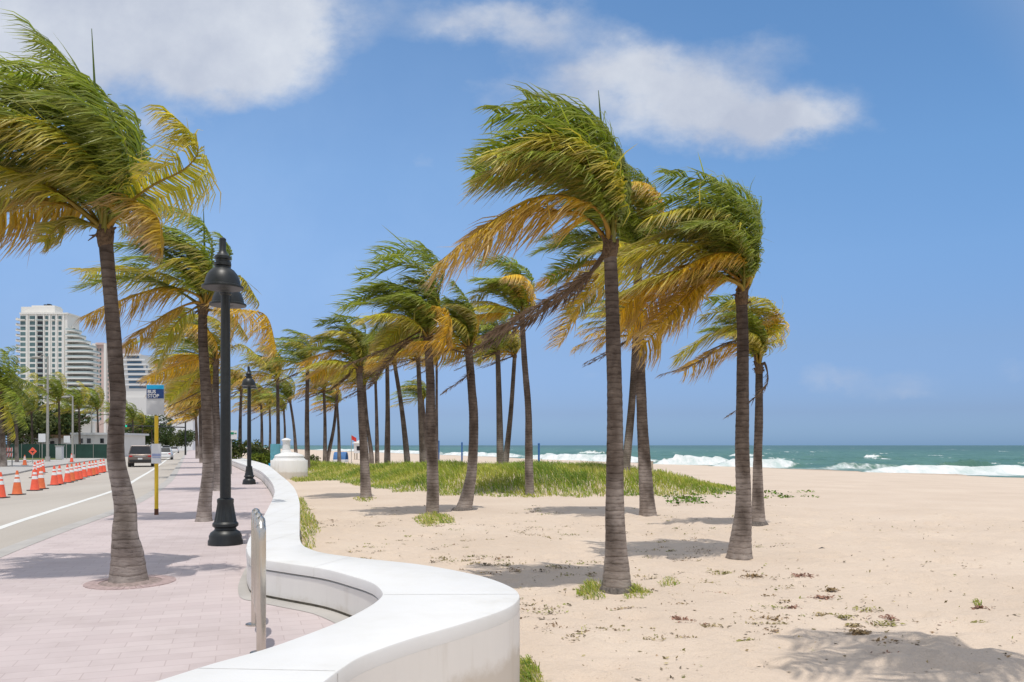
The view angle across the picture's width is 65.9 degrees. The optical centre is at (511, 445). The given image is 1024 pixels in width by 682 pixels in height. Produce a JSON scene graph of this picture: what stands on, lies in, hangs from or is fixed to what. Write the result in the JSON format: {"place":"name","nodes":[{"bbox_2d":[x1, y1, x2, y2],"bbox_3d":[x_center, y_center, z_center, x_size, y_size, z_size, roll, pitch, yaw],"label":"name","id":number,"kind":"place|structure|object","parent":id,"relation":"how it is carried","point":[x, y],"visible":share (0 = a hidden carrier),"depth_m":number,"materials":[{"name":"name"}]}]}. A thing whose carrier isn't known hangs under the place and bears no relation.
{"place":"outdoors","nodes":[
{"label":"outdoors","id":0,"kind":"place"},
{"bbox_2d":[0,458,106,475],"bbox_3d":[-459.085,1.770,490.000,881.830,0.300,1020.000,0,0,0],"label":"pavement","id":1,"kind":"structure","parent":0,"point":[19,466],"depth_m":66.83,"materials":[{"name":"concrete"}]},
{"bbox_2d":[4,372,37,461],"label":"coconut palm","id":2,"kind":"object","parent":1,"relation":"on","point":[17,441],"visible":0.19,"depth_m":75.93,"materials":[{"name":"green plant"}]},
{"bbox_2d":[0,346,50,466],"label":"coconut palm","id":3,"kind":"object","parent":1,"relation":"on","point":[5,383],"visible":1,"depth_m":59.82,"materials":[{"name":"green plant"}]},
{"bbox_2d":[12,391,41,443],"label":"coconut palm","id":4,"kind":"object","parent":1,"relation":"on","point":[34,402],"visible":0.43,"depth_m":109.85,"materials":[{"name":"green plant"}]},
{"bbox_2d":[4,410,56,443],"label":"leafy tree","id":5,"kind":"object","parent":1,"relation":"on","point":[21,430],"visible":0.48,"depth_m":120.50,"materials":[{"name":"green plant"}]},
{"bbox_2d":[7,458,61,459],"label":"lawn","id":6,"kind":"structure","parent":1,"relation":"on","point":[35,459],"depth_m":89.67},
{"bbox_2d":[4,394,13,458],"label":"coconut palm","id":7,"kind":"object","parent":6,"relation":"on","point":[8,441],"visible":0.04,"depth_m":94.86,"materials":[{"name":"green plant"}]},
{"bbox_2d":[6,443,106,457],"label":"site fence","id":8,"kind":"object","parent":6,"relation":"on","point":[93,450],"visible":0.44,"depth_m":100.00,"materials":[{"name":"fabric"}]},
{"bbox_2d":[55,445,64,458],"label":"utility cabinet","id":9,"kind":"object","parent":6,"relation":"on","point":[59,451],"visible":1,"depth_m":90.00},
{"bbox_2d":[30,354,49,461],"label":"light pole","id":10,"kind":"object","parent":1,"relation":"on","point":[47,458],"visible":1,"depth_m":78.30,"materials":[{"name":"metal"}]},
{"bbox_2d":[12,435,70,443],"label":"beach house","id":11,"kind":"structure","parent":1,"relation":"on","point":[53,440],"depth_m":125.00,"materials":[{"name":"white concrete"}]},
{"bbox_2d":[38,434,45,458],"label":"road sign","id":12,"kind":"object","parent":1,"relation":"on","point":[42,438],"visible":0.96,"depth_m":83.92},
{"bbox_2d":[22,372,67,443],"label":"coconut palm","id":13,"kind":"object","parent":1,"relation":"on","point":[57,391],"visible":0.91,"depth_m":104.61,"materials":[{"name":"green plant"}]},
{"bbox_2d":[18,401,77,434],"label":"leafy tree","id":14,"kind":"object","parent":1,"relation":"on","point":[66,423],"visible":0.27,"depth_m":127.43,"materials":[{"name":"green plant"}]},
{"bbox_2d":[16,304,99,432],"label":"apartment tower","id":15,"kind":"structure","parent":1,"relation":"on","point":[53,332],"depth_m":330.00,"materials":[{"name":"white concrete"}]},
{"bbox_2d":[50,401,74,434],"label":"coconut palm","id":16,"kind":"object","parent":1,"relation":"on","point":[65,404],"visible":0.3,"depth_m":129.24,"materials":[{"name":"green plant"}]},
{"bbox_2d":[38,407,90,434],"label":"leafy tree","id":17,"kind":"object","parent":1,"relation":"on","point":[82,422],"visible":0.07,"depth_m":135.44,"materials":[{"name":"green plant"}]},
{"bbox_2d":[44,381,90,443],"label":"coconut palm","id":18,"kind":"object","parent":1,"relation":"on","point":[77,402],"visible":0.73,"depth_m":111.87,"materials":[{"name":"green plant"}]},
{"bbox_2d":[61,394,74,457],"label":"light pole","id":19,"kind":"object","parent":1,"relation":"on","point":[72,447],"visible":0.88,"depth_m":97.12,"materials":[{"name":"metal"}]},
{"bbox_2d":[63,384,104,432],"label":"coconut palm","id":20,"kind":"object","parent":1,"relation":"on","point":[92,402],"visible":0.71,"depth_m":117.70,"materials":[{"name":"green plant"}]},
{"bbox_2d":[70,433,148,456],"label":"beach house","id":21,"kind":"structure","parent":1,"relation":"on","point":[134,439],"depth_m":115.00,"materials":[{"name":"white concrete"}]},
{"bbox_2d":[93,400,127,424],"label":"coconut palm","id":22,"kind":"object","parent":1,"relation":"on","point":[107,409],"visible":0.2,"depth_m":148.36,"materials":[{"name":"green plant"}]},
{"bbox_2d":[92,343,137,432],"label":"tower","id":23,"kind":"structure","parent":1,"relation":"on","point":[103,376],"depth_m":419.90,"materials":[{"name":"white concrete"}]},
{"bbox_2d":[123,354,172,445],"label":"stepped hotel","id":24,"kind":"structure","parent":1,"relation":"on","point":[136,368],"depth_m":260.84,"materials":[{"name":"white concrete"}]},
{"bbox_2d":[125,414,174,440],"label":"leafy tree","id":25,"kind":"object","parent":1,"relation":"on","point":[129,429],"visible":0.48,"depth_m":190.87,"materials":[{"name":"green plant"}]},
{"bbox_2d":[147,404,198,450],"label":"white building","id":26,"kind":"structure","parent":1,"relation":"on","point":[190,425],"depth_m":258.00,"materials":[{"name":"clear concrete"}]},
{"bbox_2d":[0,451,183,556],"bbox_3d":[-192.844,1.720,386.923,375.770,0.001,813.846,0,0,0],"label":"road","id":27,"kind":"structure","parent":0,"point":[13,508],"depth_m":25.54,"materials":[{"name":"asphalt"}]},
{"bbox_2d":[0,472,9,497],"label":"traffic cone","id":28,"kind":"object","parent":27,"relation":"on","point":[2,491],"visible":1,"depth_m":25.75,"materials":[{"name":"plastic"}]},
{"bbox_2d":[8,470,25,494],"bbox_3d":[-17.191,1.298,27.447,0.400,0.845,0.400,0,0,0],"label":"traffic cone","id":29,"kind":"object","parent":27,"relation":"on","point":[17,489],"visible":1,"depth_m":27.37,"materials":[{"name":"plastic"}]},
{"bbox_2d":[26,468,42,490],"bbox_3d":[-18.120,1.298,30.000,0.400,0.845,0.400,0,0,0],"label":"traffic cone","id":30,"kind":"object","parent":27,"relation":"on","point":[34,486],"visible":1,"depth_m":29.91,"materials":[{"name":"plastic"}]},
{"bbox_2d":[38,468,48,488],"bbox_3d":[-18.526,1.298,31.084,0.400,0.845,0.400,0,0,0],"label":"traffic cone","id":31,"kind":"object","parent":27,"relation":"on","point":[41,481],"visible":0.86,"depth_m":31.01,"materials":[{"name":"plastic"}]},
{"bbox_2d":[47,466,60,485],"bbox_3d":[-19.667,1.298,33.947,0.400,0.845,0.400,0,0,0],"label":"traffic cone","id":32,"kind":"object","parent":27,"relation":"on","point":[54,480],"visible":1,"depth_m":33.86,"materials":[{"name":"plastic"}]},
{"bbox_2d":[57,465,66,483],"bbox_3d":[-19.966,1.298,34.865,0.400,0.845,0.400,0,0,0],"label":"traffic cone","id":33,"kind":"object","parent":27,"relation":"on","point":[59,476],"visible":0.82,"depth_m":34.80,"materials":[{"name":"plastic"}]},
{"bbox_2d":[63,464,73,482],"bbox_3d":[-20.446,1.298,36.338,0.400,0.845,0.400,0,0,0],"label":"traffic cone","id":34,"kind":"object","parent":27,"relation":"on","point":[67,478],"visible":0.95,"depth_m":36.25,"materials":[{"name":"plastic"}]},
{"bbox_2d":[74,463,82,479],"bbox_3d":[-21.552,1.298,39.091,0.400,0.845,0.400,0,0,0],"label":"traffic cone","id":35,"kind":"object","parent":27,"relation":"on","point":[76,473],"visible":0.83,"depth_m":39.02,"materials":[{"name":"plastic"}]},
{"bbox_2d":[0,453,174,528],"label":"road marking","id":36,"kind":"object","parent":27,"relation":"on","point":[33,516],"visible":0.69,"depth_m":21.80,"materials":[{"name":"paint"}]},
{"bbox_2d":[0,450,187,557],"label":"kerb","id":37,"kind":"structure","parent":27,"relation":"on","point":[7,550],"depth_m":15.75,"materials":[{"name":"concrete"}]},
{"bbox_2d":[105,402,136,432],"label":"coconut palm","id":38,"kind":"object","parent":27,"relation":"on","point":[131,414],"visible":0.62,"depth_m":139.76,"materials":[{"name":"green plant"}]},
{"bbox_2d":[125,409,144,433],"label":"coconut palm","id":39,"kind":"object","parent":27,"relation":"on","point":[140,417],"visible":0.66,"depth_m":164.53,"materials":[{"name":"green plant"}]},
{"bbox_2d":[128,446,153,466],"bbox_3d":[-30.152,0.870,64.467,2.120,1.700,4.770,0,0,-21],"label":"car","id":40,"kind":"object","parent":27,"relation":"on","point":[139,454],"visible":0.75,"depth_m":62.43,"materials":[{"name":"beige paint"}]},
{"bbox_2d":[136,415,153,443],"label":"coconut palm","id":41,"kind":"object","parent":27,"relation":"on","point":[147,423],"visible":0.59,"depth_m":189.46,"materials":[{"name":"green plant"}]},
{"bbox_2d":[144,427,178,446],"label":"leafy tree","id":42,"kind":"object","parent":27,"relation":"on","point":[148,440],"visible":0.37,"depth_m":200.33,"materials":[{"name":"green plant"}]},
{"bbox_2d":[161,448,173,459],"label":"car","id":43,"kind":"object","parent":27,"relation":"on","point":[166,453],"visible":0.51,"depth_m":93.82,"materials":[{"name":"white paint"}]},
{"bbox_2d":[158,429,194,448],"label":"leafy tree","id":44,"kind":"object","parent":27,"relation":"on","point":[181,436],"visible":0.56,"depth_m":232.92,"materials":[{"name":"green plant"}]},
{"bbox_2d":[0,450,334,681],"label":"pavement","id":45,"kind":"structure","parent":0,"point":[59,622],"depth_m":7.89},
{"bbox_2d":[0,9,220,582],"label":"coconut palm","id":46,"kind":"object","parent":45,"relation":"on","point":[94,160],"visible":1,"depth_m":9.07,"materials":[{"name":"green plant"}]},
{"bbox_2d":[83,575,175,589],"bbox_3d":[-4.455,1.615,9.231,0.980,0.070,0.980,0,0,0],"label":"tree surround","id":47,"kind":"object","parent":45,"relation":"on","point":[105,584],"visible":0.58,"depth_m":9.04,"materials":[{"name":"beige brick"}]},
{"bbox_2d":[146,385,163,514],"bbox_3d":[-8.207,0.103,18.163,0.410,2.994,0.129,0,0,0],"label":"bus stop sign","id":48,"kind":"object","parent":45,"relation":"on","point":[154,399],"visible":1,"depth_m":18.15,"materials":[{"name":"metal"}]},
{"bbox_2d":[125,422,185,454],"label":"traffic signal","id":49,"kind":"object","parent":45,"relation":"on","point":[165,426],"visible":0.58,"depth_m":129.91,"materials":[{"name":"black metal"}]},
{"bbox_2d":[62,204,276,521],"bbox_3d":[-7.205,-1.790,16.599,4.860,6.881,2.373,0,0,0],"label":"coconut palm","id":50,"kind":"object","parent":45,"relation":"on","point":[198,263],"visible":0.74,"depth_m":16.54,"materials":[{"name":"green plant"}]},
{"bbox_2d":[137,338,219,443],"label":"coconut palm","id":51,"kind":"object","parent":45,"relation":"on","point":[182,350],"visible":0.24,"depth_m":41.40,"materials":[{"name":"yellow plant"}]},
{"bbox_2d":[164,373,200,420],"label":"coconut palm","id":52,"kind":"object","parent":45,"relation":"on","point":[190,393],"visible":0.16,"depth_m":54.30,"materials":[{"name":"yellow plant"}]},
{"bbox_2d":[167,405,198,458],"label":"coconut palm","id":53,"kind":"object","parent":45,"relation":"on","point":[194,414],"visible":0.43,"depth_m":94.84,"materials":[{"name":"yellow plant"}]},
{"bbox_2d":[164,396,202,462],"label":"coconut palm","id":54,"kind":"object","parent":45,"relation":"on","point":[198,406],"visible":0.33,"depth_m":71.80,"materials":[{"name":"yellow plant"}]},
{"bbox_2d":[134,307,266,490],"bbox_3d":[-11.044,-1.688,27.395,4.612,6.677,3.096,0,0,0],"label":"coconut palm","id":55,"kind":"object","parent":45,"relation":"on","point":[214,341],"visible":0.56,"depth_m":27.80,"materials":[{"name":"yellow plant"}]},
{"bbox_2d":[201,237,246,545],"bbox_3d":[-4.630,-0.795,12.766,0.610,4.791,2.167,0,0,-17],"label":"street lamp","id":56,"kind":"object","parent":45,"relation":"on","point":[222,280],"visible":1,"depth_m":12.69,"materials":[{"name":"black metal"}]},
{"bbox_2d":[231,431,236,473],"bbox_3d":[-15.489,0.390,43.974,0.396,2.420,0.122,0,0,0],"label":"street sign","id":57,"kind":"object","parent":45,"relation":"on","point":[233,434],"visible":0.62,"depth_m":43.92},
{"bbox_2d":[241,366,256,484],"bbox_3d":[-10.789,-0.795,32.432,0.610,4.791,2.167,0,0,-17],"label":"street lamp","id":58,"kind":"object","parent":45,"relation":"on","point":[248,383],"visible":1,"depth_m":32.35,"materials":[{"name":"black metal"}]},
{"bbox_2d":[232,438,269,458],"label":"sea grape shrub","id":59,"kind":"object","parent":45,"relation":"on","point":[237,451],"visible":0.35,"depth_m":69.71,"materials":[{"name":"green plant"}]},
{"bbox_2d":[245,508,265,652],"bbox_3d":[-2.110,1.076,6.565,0.170,1.048,1.204,0,0,-20],"label":"bike rack","id":60,"kind":"object","parent":45,"relation":"on","point":[258,572],"visible":0.98,"depth_m":6.06,"materials":[{"name":"metal"}]},
{"bbox_2d":[238,469,348,622],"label":"pavement edge","id":61,"kind":"object","parent":45,"relation":"on","point":[244,592],"visible":0.41,"depth_m":7.87,"materials":[{"name":"concrete"}]},
{"bbox_2d":[0,0,1023,444],"label":"sky","id":62,"kind":"structure","parent":0,"point":[882,141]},
{"bbox_2d":[242,447,1023,681],"bbox_3d":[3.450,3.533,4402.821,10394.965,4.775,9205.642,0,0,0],"label":"sand","id":63,"kind":"structure","parent":0,"point":[860,504],"depth_m":13.03,"materials":[{"name":"sand"}]},
{"bbox_2d":[219,367,246,457],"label":"coconut palm","id":64,"kind":"object","parent":63,"relation":"on","point":[235,376],"visible":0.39,"depth_m":73.88,"materials":[{"name":"green plant"}]},
{"bbox_2d":[231,383,264,452],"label":"coconut palm","id":65,"kind":"object","parent":63,"relation":"on","point":[255,399],"visible":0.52,"depth_m":87.82,"materials":[{"name":"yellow plant"}]},
{"bbox_2d":[237,388,273,448],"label":"coconut palm","id":66,"kind":"object","parent":63,"relation":"on","point":[267,402],"visible":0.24,"depth_m":95.86,"materials":[{"name":"green plant"}]},
{"bbox_2d":[231,343,283,443],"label":"coconut palm","id":67,"kind":"object","parent":63,"relation":"on","point":[259,375],"visible":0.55,"depth_m":61.68,"materials":[{"name":"green plant"}]},
{"bbox_2d":[251,452,269,464],"bbox_3d":[-19.601,1.310,61.965,2.123,1.542,2.060,0,0,0],"label":"garden shrub","id":68,"kind":"object","parent":63,"relation":"on","point":[263,458],"visible":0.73,"depth_m":61.42,"materials":[{"name":"green plant"}]},
{"bbox_2d":[258,395,286,437],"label":"coconut palm","id":69,"kind":"object","parent":63,"relation":"on","point":[283,410],"visible":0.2,"depth_m":104.85,"materials":[{"name":"green plant"}]},
{"bbox_2d":[269,444,280,465],"bbox_3d":[-17.400,0.850,58.125,0.900,1.900,0.450,0,0,0],"label":"shower panel","id":70,"kind":"object","parent":63,"relation":"on","point":[275,449],"visible":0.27,"depth_m":58.00,"materials":[{"name":"teal paint"}]},
{"bbox_2d":[253,374,297,452],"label":"coconut palm","id":71,"kind":"object","parent":63,"relation":"on","point":[285,388],"visible":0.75,"depth_m":83.71,"materials":[{"name":"green plant"}]},
{"bbox_2d":[254,329,317,469],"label":"coconut palm","id":72,"kind":"object","parent":63,"relation":"on","point":[299,343],"visible":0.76,"depth_m":57.68,"materials":[{"name":"green plant"}]},
{"bbox_2d":[270,438,307,478],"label":"pillar","id":73,"kind":"structure","parent":63,"relation":"on","point":[286,463],"depth_m":46.70,"materials":[{"name":"white paint"}]},
{"bbox_2d":[289,368,327,461],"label":"coconut palm","id":74,"kind":"object","parent":63,"relation":"on","point":[313,391],"visible":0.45,"depth_m":69.85,"materials":[{"name":"green plant"}]},
{"bbox_2d":[299,497,319,549],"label":"verge grass","id":75,"kind":"structure","parent":63,"relation":"on","point":[304,516],"depth_m":19.61,"materials":[{"name":"plant"}]},
{"bbox_2d":[290,471,335,481],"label":"verge grass","id":76,"kind":"structure","parent":63,"relation":"on","point":[310,477],"depth_m":45.87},
{"bbox_2d":[310,363,340,461],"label":"coconut palm","id":77,"kind":"object","parent":63,"relation":"on","point":[332,431],"visible":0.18,"depth_m":71.88,"materials":[{"name":"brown plant"}]},
{"bbox_2d":[309,387,344,461],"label":"coconut palm","id":78,"kind":"object","parent":63,"relation":"on","point":[330,399],"visible":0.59,"depth_m":75.85,"materials":[{"name":"green plant"}]},
{"bbox_2d":[294,312,372,497],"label":"coconut palm","id":79,"kind":"object","parent":63,"relation":"on","point":[349,348],"visible":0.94,"depth_m":30.13,"materials":[{"name":"green plant"}]},
{"bbox_2d":[156,457,519,681],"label":"sea wall","id":80,"kind":"structure","parent":63,"relation":"on","point":[407,622],"depth_m":5.71,"materials":[{"name":"white paint"}]},
{"bbox_2d":[329,370,373,463],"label":"coconut palm","id":81,"kind":"object","parent":63,"relation":"on","point":[371,455],"visible":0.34,"depth_m":65.87,"materials":[{"name":"green plant"}]},
{"bbox_2d":[353,440,368,459],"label":"lifeguard hut","id":82,"kind":"object","parent":63,"relation":"on","point":[356,447],"visible":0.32,"depth_m":110.00,"materials":[{"name":"white wood"}]},
{"bbox_2d":[342,361,383,462],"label":"coconut palm","id":83,"kind":"object","parent":63,"relation":"on","point":[376,428],"visible":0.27,"depth_m":65.87,"materials":[{"name":"green plant"}]},
{"bbox_2d":[344,335,390,463],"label":"coconut palm","id":84,"kind":"object","parent":63,"relation":"on","point":[387,425],"visible":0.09,"depth_m":54.87,"materials":[{"name":"brown plant"}]},
{"bbox_2d":[351,326,410,461],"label":"coconut palm","id":85,"kind":"object","parent":63,"relation":"on","point":[406,452],"visible":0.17,"depth_m":51.89,"materials":[{"name":"green plant"}]},
{"bbox_2d":[327,225,452,514],"bbox_3d":[-3.495,-2.136,22.346,3.316,8.372,3.278,0,0,25],"label":"coconut palm","id":86,"kind":"object","parent":63,"relation":"on","point":[424,309],"visible":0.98,"depth_m":22.51,"materials":[{"name":"green plant"}]},
{"bbox_2d":[365,323,426,462],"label":"coconut palm","id":87,"kind":"object","parent":63,"relation":"on","point":[422,451],"visible":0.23,"depth_m":49.83,"materials":[{"name":"green plant"}]},
{"bbox_2d":[390,379,426,460],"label":"coconut palm","id":88,"kind":"object","parent":63,"relation":"on","point":[406,390],"visible":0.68,"depth_m":79.64,"materials":[{"name":"green plant"}]},
{"bbox_2d":[404,345,441,459],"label":"coconut palm","id":89,"kind":"object","parent":63,"relation":"on","point":[436,391],"visible":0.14,"depth_m":65.90,"materials":[{"name":"brown plant"}]},
{"bbox_2d":[412,511,455,526],"bbox_3d":[-2.122,1.925,21.205,1.187,0.170,3.777,0,0,-6],"label":"grass tuft","id":90,"kind":"object","parent":63,"relation":"on","point":[440,518],"visible":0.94,"depth_m":20.65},
{"bbox_2d":[389,279,484,510],"bbox_3d":[-2.199,-1.463,23.984,2.890,7.086,2.949,0,0,0],"label":"coconut palm","id":91,"kind":"object","parent":63,"relation":"on","point":[463,317],"visible":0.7,"depth_m":24.07,"materials":[{"name":"green plant"}]},
{"bbox_2d":[440,307,510,463],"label":"coconut palm","id":92,"kind":"object","parent":63,"relation":"on","point":[495,352],"visible":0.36,"depth_m":39.85,"materials":[{"name":"green plant"}]},
{"bbox_2d":[475,329,520,461],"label":"coconut palm","id":93,"kind":"object","parent":63,"relation":"on","point":[512,349],"visible":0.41,"depth_m":46.89,"materials":[{"name":"brown plant"}]},
{"bbox_2d":[465,254,537,495],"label":"coconut palm","id":94,"kind":"object","parent":63,"relation":"on","point":[512,287],"visible":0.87,"depth_m":30.72,"materials":[{"name":"green plant"}]},
{"bbox_2d":[308,459,735,497],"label":"dune grass","id":95,"kind":"structure","parent":63,"relation":"on","point":[407,471],"depth_m":34.68,"materials":[{"name":"plant"}]},
{"bbox_2d":[422,80,637,594],"bbox_3d":[0.262,-1.451,10.618,2.967,7.062,2.618,0,0,0],"label":"coconut palm","id":96,"kind":"object","parent":63,"relation":"on","point":[576,152],"visible":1,"depth_m":10.55,"materials":[{"name":"green plant"}]},
{"bbox_2d":[520,654,550,681],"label":"verge grass","id":97,"kind":"structure","parent":63,"relation":"on","point":[528,670],"depth_m":6.77,"materials":[{"name":"plant"}]},
{"bbox_2d":[573,578,605,599],"bbox_3d":[1.053,1.921,10.752,0.453,0.179,1.340,0,0,6],"label":"grass tuft","id":98,"kind":"object","parent":63,"relation":"on","point":[587,588],"visible":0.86,"depth_m":10.60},
{"bbox_2d":[525,163,671,516],"bbox_3d":[2.246,-3.046,22.293,3.832,10.192,4.122,0,0,-41],"label":"coconut palm","id":99,"kind":"object","parent":63,"relation":"on","point":[642,192],"visible":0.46,"depth_m":22.19,"materials":[{"name":"green plant"}]},
{"bbox_2d":[570,300,644,472],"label":"coconut palm","id":100,"kind":"object","parent":63,"relation":"on","point":[627,449],"visible":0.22,"depth_m":35.86,"materials":[{"name":"green plant"}]},
{"bbox_2d":[624,583,652,598],"bbox_3d":[1.643,1.936,10.697,0.492,0.148,1.086,0,0,0],"label":"grass tuft","id":101,"kind":"object","parent":63,"relation":"on","point":[638,588],"visible":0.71,"depth_m":10.57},
{"bbox_2d":[307,504,1023,679],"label":"dry litter","id":102,"kind":"object","parent":63,"relation":"on","point":[628,607],"visible":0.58,"depth_m":11.78,"materials":[{"name":"plant"}]},
{"bbox_2d":[659,576,679,586],"bbox_3d":[2.236,1.948,11.346,0.318,0.124,0.978,0,0,28],"label":"grass tuft","id":103,"kind":"object","parent":63,"relation":"on","point":[664,583],"visible":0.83,"depth_m":11.35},
{"bbox_2d":[582,154,766,560],"bbox_3d":[2.938,-1.484,13.777,3.348,7.068,2.903,0,0,0],"label":"coconut palm","id":104,"kind":"object","parent":63,"relation":"on","point":[730,244],"visible":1,"depth_m":13.82,"materials":[{"name":"green plant"}]},
{"bbox_2d":[624,490,817,503],"bbox_3d":[8.927,1.942,30.572,9.582,0.320,5.298,0,0,-20],"label":"beach vine","id":105,"kind":"object","parent":63,"relation":"on","point":[693,498],"visible":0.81,"depth_m":30.25,"materials":[{"name":"plant"}]},
{"bbox_2d":[656,292,789,525],"bbox_3d":[5.173,-0.925,19.547,3.558,6.010,2.064,0,0,0],"label":"coconut palm","id":106,"kind":"object","parent":63,"relation":"on","point":[769,321],"visible":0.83,"depth_m":19.61,"materials":[{"name":"green plant"}]},
{"bbox_2d":[560,571,989,662],"bbox_3d":[3.595,1.998,9.857,4.442,0.099,6.027,0,0,-14],"label":"beach weed","id":107,"kind":"object","parent":63,"relation":"on","point":[858,631],"visible":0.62,"depth_m":9.16,"materials":[{"name":"plant"}]},
{"bbox_2d":[246,445,1023,477],"bbox_3d":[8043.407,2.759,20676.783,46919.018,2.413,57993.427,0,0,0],"label":"sea","id":108,"kind":"structure","parent":0,"point":[991,460],"depth_m":229.97,"materials":[{"name":"liquid"}]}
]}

